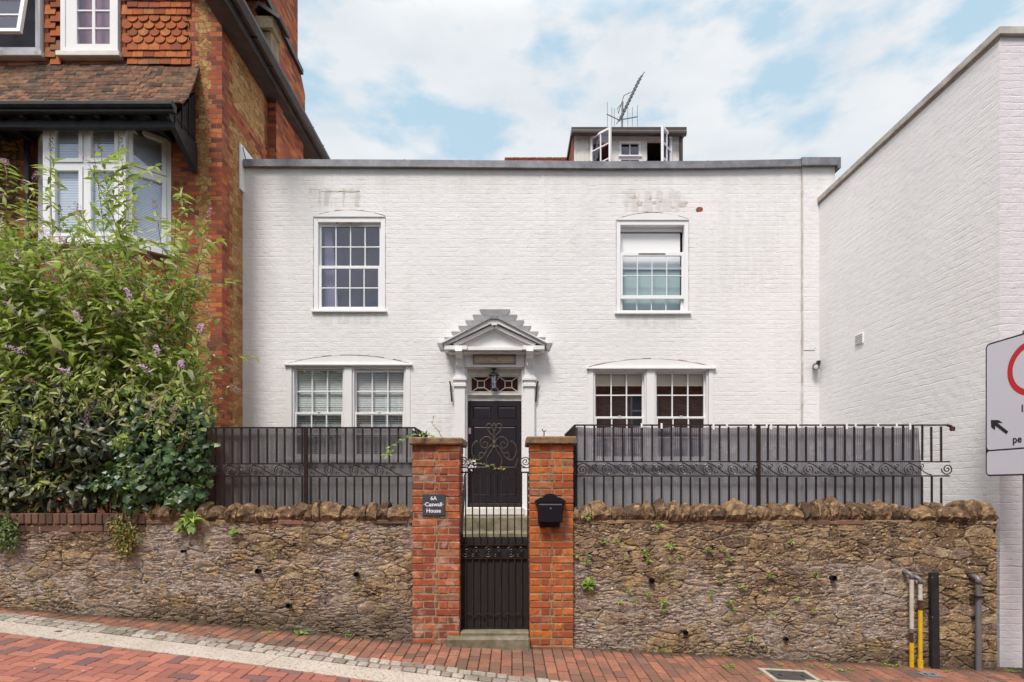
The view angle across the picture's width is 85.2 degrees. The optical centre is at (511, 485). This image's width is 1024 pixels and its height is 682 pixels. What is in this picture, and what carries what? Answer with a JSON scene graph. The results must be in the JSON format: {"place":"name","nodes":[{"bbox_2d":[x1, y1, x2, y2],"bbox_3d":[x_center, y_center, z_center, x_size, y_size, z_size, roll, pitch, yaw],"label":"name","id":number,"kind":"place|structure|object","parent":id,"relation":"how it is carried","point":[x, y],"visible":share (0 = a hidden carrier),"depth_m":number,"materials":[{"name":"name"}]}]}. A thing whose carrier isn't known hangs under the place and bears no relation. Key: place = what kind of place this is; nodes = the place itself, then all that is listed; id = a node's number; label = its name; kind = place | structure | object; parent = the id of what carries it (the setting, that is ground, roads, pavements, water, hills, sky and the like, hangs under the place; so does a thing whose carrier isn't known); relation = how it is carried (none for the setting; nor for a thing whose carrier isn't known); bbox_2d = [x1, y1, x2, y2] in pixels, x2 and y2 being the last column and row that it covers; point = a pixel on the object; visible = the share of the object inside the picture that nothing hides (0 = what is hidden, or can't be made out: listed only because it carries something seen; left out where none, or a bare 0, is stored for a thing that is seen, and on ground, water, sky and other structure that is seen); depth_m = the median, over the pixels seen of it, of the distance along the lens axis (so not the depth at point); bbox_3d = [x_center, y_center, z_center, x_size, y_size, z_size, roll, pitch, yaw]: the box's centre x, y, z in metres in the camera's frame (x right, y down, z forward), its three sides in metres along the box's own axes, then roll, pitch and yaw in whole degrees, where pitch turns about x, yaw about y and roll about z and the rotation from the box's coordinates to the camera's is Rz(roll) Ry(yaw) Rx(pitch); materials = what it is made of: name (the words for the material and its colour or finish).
{"place":"outdoors","nodes":[
{"label":"outdoors","id":0,"kind":"place"},
{"bbox_2d":[0,627,460,681],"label":"road","id":1,"kind":"structure","parent":0,"point":[48,660],"depth_m":4.40,"materials":[{"name":"red brick"}]},
{"bbox_2d":[0,607,1023,681],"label":"pavement","id":2,"kind":"structure","parent":0,"point":[575,664],"depth_m":5.31,"materials":[{"name":"red brick"}]},
{"bbox_2d":[293,630,308,634],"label":"pavement weed","id":3,"kind":"object","parent":2,"relation":"on","point":[298,632],"visible":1,"depth_m":5.57,"materials":[{"name":"green plant"}]},
{"bbox_2d":[409,437,466,644],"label":"gate pier","id":4,"kind":"structure","parent":2,"relation":"on","point":[436,560],"depth_m":5.61,"materials":[{"name":"brick"}]},
{"bbox_2d":[381,431,434,458],"bbox_3d":[-1.027,-0.409,5.523,0.539,0.297,0.098,0,0,-12],"label":"climbing sprig","id":5,"kind":"object","parent":4,"relation":"on","point":[399,440],"visible":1,"depth_m":5.51,"materials":[{"name":"green plant"}]},
{"bbox_2d":[422,494,444,514],"bbox_3d":[-0.788,0.190,5.603,0.225,0.212,0.022,0,0,0],"label":"house sign","id":6,"kind":"object","parent":4,"relation":"attached to","point":[433,504],"visible":1,"depth_m":5.59,"materials":[{"name":"stone"}]},
{"bbox_2d":[460,423,529,629],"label":"garden gate","id":7,"kind":"structure","parent":4,"relation":"attached to","point":[494,584],"depth_m":5.75,"materials":[{"name":"black metal"}]},
{"bbox_2d":[463,460,475,470],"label":"faded flowers","id":8,"kind":"object","parent":7,"relation":"attached to","point":[470,466],"visible":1,"depth_m":5.69,"materials":[{"name":"grey plant"}]},
{"bbox_2d":[462,458,505,469],"bbox_3d":[-0.290,-0.225,5.711,0.453,0.125,0.023,0,0,0],"label":"climbing sprig","id":9,"kind":"object","parent":7,"relation":"attached to","point":[485,465],"visible":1,"depth_m":5.72,"materials":[{"name":"green plant"}]},
{"bbox_2d":[446,629,529,652],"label":"gate sill","id":10,"kind":"structure","parent":2,"relation":"on","point":[509,639],"depth_m":5.50,"materials":[{"name":"stone"}]},
{"bbox_2d":[525,436,576,649],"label":"gate pier","id":11,"kind":"structure","parent":2,"relation":"on","point":[551,561],"depth_m":5.61,"materials":[{"name":"orange brick"}]},
{"bbox_2d":[535,493,565,526],"bbox_3d":[0.378,0.246,5.546,0.302,0.340,0.149,0,0,0],"label":"letterbox","id":12,"kind":"object","parent":11,"relation":"attached to","point":[549,510],"visible":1,"depth_m":5.48,"materials":[{"name":"black metal"}]},
{"bbox_2d":[538,505,562,521],"bbox_3d":[0.378,0.271,5.481,0.252,0.164,0.020,0,0,0],"label":"door","id":13,"kind":"structure","parent":12,"relation":"in","point":[546,513],"depth_m":5.48,"materials":[{"name":"black metal"}]},
{"bbox_2d":[757,668,823,681],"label":"access cover","id":14,"kind":"object","parent":2,"relation":"on","point":[783,675],"visible":0.97,"depth_m":5.12,"materials":[{"name":"black metal"}]},
{"bbox_2d":[806,680,846,681],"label":"access cover","id":15,"kind":"object","parent":2,"relation":"on","point":[826,681],"visible":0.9,"depth_m":5.00,"materials":[{"name":"white metal"}]},
{"bbox_2d":[902,570,913,667],"bbox_3d":[3.982,1.331,5.599,0.054,0.962,0.107,0,0,-20],"label":"service pipe","id":16,"kind":"object","parent":2,"relation":"on","point":[911,615],"visible":1,"depth_m":5.56,"materials":[{"name":"metal"}]},
{"bbox_2d":[913,574,923,668],"bbox_3d":[4.070,1.359,5.597,0.058,0.931,0.113,0,0,-23],"label":"service pipe","id":17,"kind":"object","parent":2,"relation":"on","point":[920,662],"visible":0.96,"depth_m":5.55,"materials":[{"name":"metal"}]},
{"bbox_2d":[917,672,941,677],"bbox_3d":[4.014,1.824,5.357,0.170,0.036,0.100,0,0,0],"label":"access cover","id":18,"kind":"object","parent":2,"relation":"on","point":[926,674],"visible":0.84,"depth_m":5.34,"materials":[{"name":"black metal"}]},
{"bbox_2d":[928,572,939,668],"bbox_3d":[4.245,1.373,5.597,0.089,1.000,0.047,0,0,0],"label":"cable guard","id":19,"kind":"object","parent":2,"relation":"on","point":[934,625],"visible":0.92,"depth_m":5.58,"materials":[{"name":"black metal"}]},
{"bbox_2d":[986,330,1023,678],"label":"road sign","id":20,"kind":"object","parent":2,"relation":"on","point":[1004,407],"visible":1,"depth_m":5.48,"materials":[{"name":"white metal"}]},
{"bbox_2d":[298,0,1023,180],"label":"sky","id":21,"kind":"structure","parent":0,"point":[382,79],"materials":[{"name":"blue"}]},
{"bbox_2d":[451,652,996,677],"bbox_3d":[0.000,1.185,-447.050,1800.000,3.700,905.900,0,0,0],"label":"ground","id":22,"kind":"structure","parent":0,"point":[522,661],"depth_m":5.26,"materials":[{"name":"red brick"}]},
{"bbox_2d":[0,499,412,641],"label":"garden wall","id":23,"kind":"structure","parent":22,"relation":"on","point":[327,567],"depth_m":5.66,"materials":[{"name":"stone"}]},
{"bbox_2d":[0,512,19,553],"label":"wall creeper","id":24,"kind":"object","parent":23,"relation":"attached to","point":[5,537],"depth_m":5.57,"materials":[{"name":"green plant"}]},
{"bbox_2d":[0,373,136,513],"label":"dark shrub","id":25,"kind":"object","parent":23,"relation":"on","point":[79,461],"visible":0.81,"depth_m":5.73,"materials":[{"name":"green plant"}]},
{"bbox_2d":[104,513,145,557],"bbox_3d":[-3.894,0.494,5.613,0.423,0.474,0.188,0,0,0],"label":"wall fern","id":26,"kind":"object","parent":23,"relation":"attached to","point":[125,549],"depth_m":5.57,"materials":[{"name":"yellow plant"}]},
{"bbox_2d":[82,389,220,515],"bbox_3d":[-3.692,-0.381,5.803,1.342,1.366,0.701,0,0,0],"label":"ivy","id":27,"kind":"object","parent":23,"relation":"on","point":[173,478],"visible":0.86,"depth_m":5.64,"materials":[{"name":"green plant"}]},
{"bbox_2d":[117,452,137,476],"bbox_3d":[-3.793,-0.209,5.489,0.220,0.246,0.029,0,0,0],"label":"climbing sprig","id":28,"kind":"object","parent":27,"relation":"attached to","point":[132,455],"visible":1,"depth_m":5.50,"materials":[{"name":"green plant"}]},
{"bbox_2d":[123,447,157,489],"bbox_3d":[-3.673,-0.172,5.494,0.348,0.418,0.019,0,0,0],"label":"climbing sprig","id":29,"kind":"object","parent":27,"relation":"attached to","point":[154,450],"visible":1,"depth_m":5.50,"materials":[{"name":"green plant"}]},
{"bbox_2d":[173,522,185,534],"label":"wall fern","id":30,"kind":"object","parent":23,"relation":"attached to","point":[181,528],"depth_m":5.60,"materials":[{"name":"green plant"}]},
{"bbox_2d":[176,511,204,533],"bbox_3d":[-3.218,0.362,5.580,0.279,0.248,0.117,0,0,0],"label":"wall fern","id":31,"kind":"object","parent":23,"relation":"attached to","point":[189,520],"depth_m":5.57,"materials":[{"name":"green plant"}]},
{"bbox_2d":[228,528,239,537],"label":"wall fern","id":32,"kind":"object","parent":23,"relation":"attached to","point":[232,533],"depth_m":5.61,"materials":[{"name":"green plant"}]},
{"bbox_2d":[145,427,414,509],"bbox_3d":[-2.411,-0.082,5.800,2.822,1.064,0.036,0,0,0],"label":"iron railing","id":33,"kind":"object","parent":23,"relation":"on","point":[305,464],"visible":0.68,"depth_m":5.79,"materials":[{"name":"black metal"}]},
{"bbox_2d":[208,429,412,508],"bbox_3d":[-2.132,-0.013,5.860,2.176,1.186,0.012,0,0,0],"label":"privacy screen","id":34,"kind":"object","parent":33,"relation":"attached to","point":[404,470],"visible":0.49,"depth_m":5.86,"materials":[{"name":"black metal"}]},
{"bbox_2d":[0,621,480,681],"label":"kerb","id":35,"kind":"structure","parent":22,"relation":"on","point":[265,660],"depth_m":4.77,"materials":[{"name":"stone"}]},
{"bbox_2d":[0,612,569,681],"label":"sett strip","id":36,"kind":"object","parent":22,"relation":"on","point":[208,641],"visible":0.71,"depth_m":4.99,"materials":[{"name":"stone"}]},
{"bbox_2d":[573,496,998,668],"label":"garden wall","id":37,"kind":"structure","parent":22,"relation":"on","point":[859,557],"depth_m":5.65,"materials":[{"name":"stone"}]},
{"bbox_2d":[564,425,577,509],"bbox_3d":[0.667,-0.045,6.365,0.038,1.190,1.070,0,0,0],"label":"return railing","id":38,"kind":"object","parent":37,"relation":"on","point":[570,432],"visible":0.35,"depth_m":5.97,"materials":[{"name":"black metal"}]},
{"bbox_2d":[580,577,595,591],"bbox_3d":[0.769,0.992,5.609,0.168,0.160,0.072,0,0,0],"label":"wall fern","id":39,"kind":"object","parent":37,"relation":"attached to","point":[588,583],"depth_m":5.60,"materials":[{"name":"green plant"}]},
{"bbox_2d":[661,598,667,605],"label":"wall fern","id":40,"kind":"object","parent":37,"relation":"attached to","point":[663,602],"depth_m":5.62,"materials":[{"name":"green plant"}]},
{"bbox_2d":[574,424,954,508],"bbox_3d":[2.628,-0.098,5.800,3.966,1.097,0.036,0,0,0],"label":"iron railing","id":41,"kind":"object","parent":37,"relation":"on","point":[758,473],"visible":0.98,"depth_m":5.79,"materials":[{"name":"black metal"}]},
{"bbox_2d":[574,423,921,510],"bbox_3d":[2.509,-0.036,5.833,3.710,1.232,0.102,0,0,0],"label":"privacy screen","id":42,"kind":"object","parent":41,"relation":"attached to","point":[743,457],"visible":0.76,"depth_m":5.87,"materials":[{"name":"grey plastic"}]},
{"bbox_2d":[969,574,984,670],"bbox_3d":[4.660,1.370,5.590,0.075,0.961,0.110,0,0,0],"label":"drain pipe","id":43,"kind":"object","parent":37,"relation":"attached to","point":[977,595],"visible":1,"depth_m":5.55,"materials":[{"name":"black metal"}]},
{"bbox_3d":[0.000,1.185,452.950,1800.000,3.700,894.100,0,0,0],"label":"land","id":44,"kind":"structure","parent":0,"visible":0},
{"bbox_2d":[0,0,329,512],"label":"brick house","id":45,"kind":"structure","parent":44,"relation":"on","point":[202,99],"depth_m":8.64,"materials":[{"name":"orange brick"}]},
{"bbox_2d":[0,0,46,60],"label":"window","id":46,"kind":"structure","parent":45,"relation":"in","point":[21,21],"depth_m":8.64,"materials":[{"name":"white paint"}]},
{"bbox_2d":[55,0,123,60],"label":"window","id":47,"kind":"structure","parent":45,"relation":"in","point":[90,30],"depth_m":8.61,"materials":[{"name":"white paint"}]},
{"bbox_2d":[36,131,174,336],"bbox_3d":[-6.325,-3.857,8.500,2.190,3.114,0.680,0,0,0],"label":"bay window","id":48,"kind":"structure","parent":45,"relation":"in","point":[72,170],"depth_m":8.27,"materials":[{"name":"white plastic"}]},
{"bbox_2d":[239,143,252,192],"bbox_3d":[-4.466,-5.275,9.460,0.066,0.750,0.580,0,0,0],"label":"side window","id":49,"kind":"structure","parent":45,"relation":"in","point":[243,154],"depth_m":9.20,"materials":[{"name":"white plastic"}]},
{"bbox_2d":[463,515,526,536],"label":"garden steps","id":50,"kind":"structure","parent":44,"relation":"on","point":[496,525],"depth_m":8.72,"materials":[{"name":"stone"}]},
{"bbox_2d":[412,427,427,504],"bbox_3d":[-1.027,-0.032,6.265,0.038,1.164,0.870,0,0,0],"label":"return railing","id":51,"kind":"object","parent":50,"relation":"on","point":[417,431],"visible":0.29,"depth_m":5.97,"materials":[{"name":"black metal"}]},
{"bbox_2d":[243,125,840,514],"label":"white house","id":52,"kind":"structure","parent":44,"relation":"on","point":[622,275],"depth_m":9.30,"materials":[{"name":"paint"}]},
{"bbox_2d":[284,355,412,426],"bbox_3d":[-2.726,-1.291,9.393,2.132,1.804,0.325,0,0,0],"label":"window","id":53,"kind":"structure","parent":52,"relation":"in","point":[340,390],"depth_m":9.43,"materials":[{"name":"white paint"}]},
{"bbox_2d":[311,210,386,312],"bbox_3d":[-2.715,-3.752,9.405,1.257,1.716,0.300,0,0,0],"label":"window","id":54,"kind":"structure","parent":52,"relation":"in","point":[349,253],"depth_m":9.45,"materials":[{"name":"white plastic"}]},
{"bbox_2d":[449,381,452,401],"bbox_3d":[-1.018,-1.572,9.273,0.061,0.347,0.074,0,0,0],"label":"iron hook","id":55,"kind":"object","parent":52,"relation":"attached to","point":[450,391],"visible":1,"depth_m":9.24,"materials":[{"name":"black metal"}]},
{"bbox_2d":[488,368,498,390],"bbox_3d":[-0.306,-1.778,9.330,0.166,0.370,0.166,0,0,22],"label":"porch lantern","id":56,"kind":"object","parent":52,"relation":"hanging from","point":[493,374],"visible":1,"depth_m":9.29,"materials":[{"name":"black metal"}]},
{"bbox_2d":[468,401,520,506],"bbox_3d":[-0.294,-0.541,9.440,0.887,1.793,0.120,0,0,0],"label":"front door","id":57,"kind":"structure","parent":52,"relation":"in","point":[480,413],"depth_m":9.43,"materials":[{"name":"black paint"}]},
{"bbox_2d":[535,381,538,401],"bbox_3d":[0.414,-1.572,9.273,0.061,0.347,0.074,0,0,0],"label":"iron hook","id":58,"kind":"object","parent":52,"relation":"attached to","point":[536,391],"visible":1,"depth_m":9.24,"materials":[{"name":"black metal"}]},
{"bbox_2d":[607,72,644,126],"bbox_3d":[2.214,-7.535,10.900,0.728,1.039,0.226,0,0,0],"label":"tv aerial","id":59,"kind":"object","parent":52,"relation":"on","point":[623,111],"visible":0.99,"depth_m":10.89,"materials":[{"name":"black metal"}]},
{"bbox_2d":[586,358,715,427],"bbox_3d":[2.320,-1.241,9.393,2.154,1.790,0.325,0,0,0],"label":"window","id":60,"kind":"structure","parent":52,"relation":"in","point":[644,390],"depth_m":9.43,"materials":[{"name":"white paint"}]},
{"bbox_2d":[615,212,690,314],"bbox_3d":[2.346,-3.718,9.405,1.268,1.711,0.300,0,0,0],"label":"window","id":61,"kind":"structure","parent":52,"relation":"in","point":[652,248],"depth_m":9.43,"materials":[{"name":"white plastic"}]},
{"bbox_2d":[813,360,820,368],"bbox_3d":[5.037,-2.004,9.222,0.119,0.176,0.207,0,0,40],"label":"security camera","id":62,"kind":"object","parent":52,"relation":"attached to","point":[816,365],"visible":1,"depth_m":9.16,"materials":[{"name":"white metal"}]},
{"bbox_2d":[818,26,1023,667],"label":"white building","id":63,"kind":"structure","parent":44,"relation":"on","point":[921,254],"depth_m":6.64,"materials":[{"name":"painted brick"},{"name":"stone"}]},
{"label":"garden ground","id":64,"kind":"structure","parent":0,"visible":0},
{"bbox_2d":[0,136,259,512],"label":"buddleia bush","id":65,"kind":"object","parent":64,"relation":"on","point":[127,349],"visible":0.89,"depth_m":6.13,"materials":[{"name":"green plant"}]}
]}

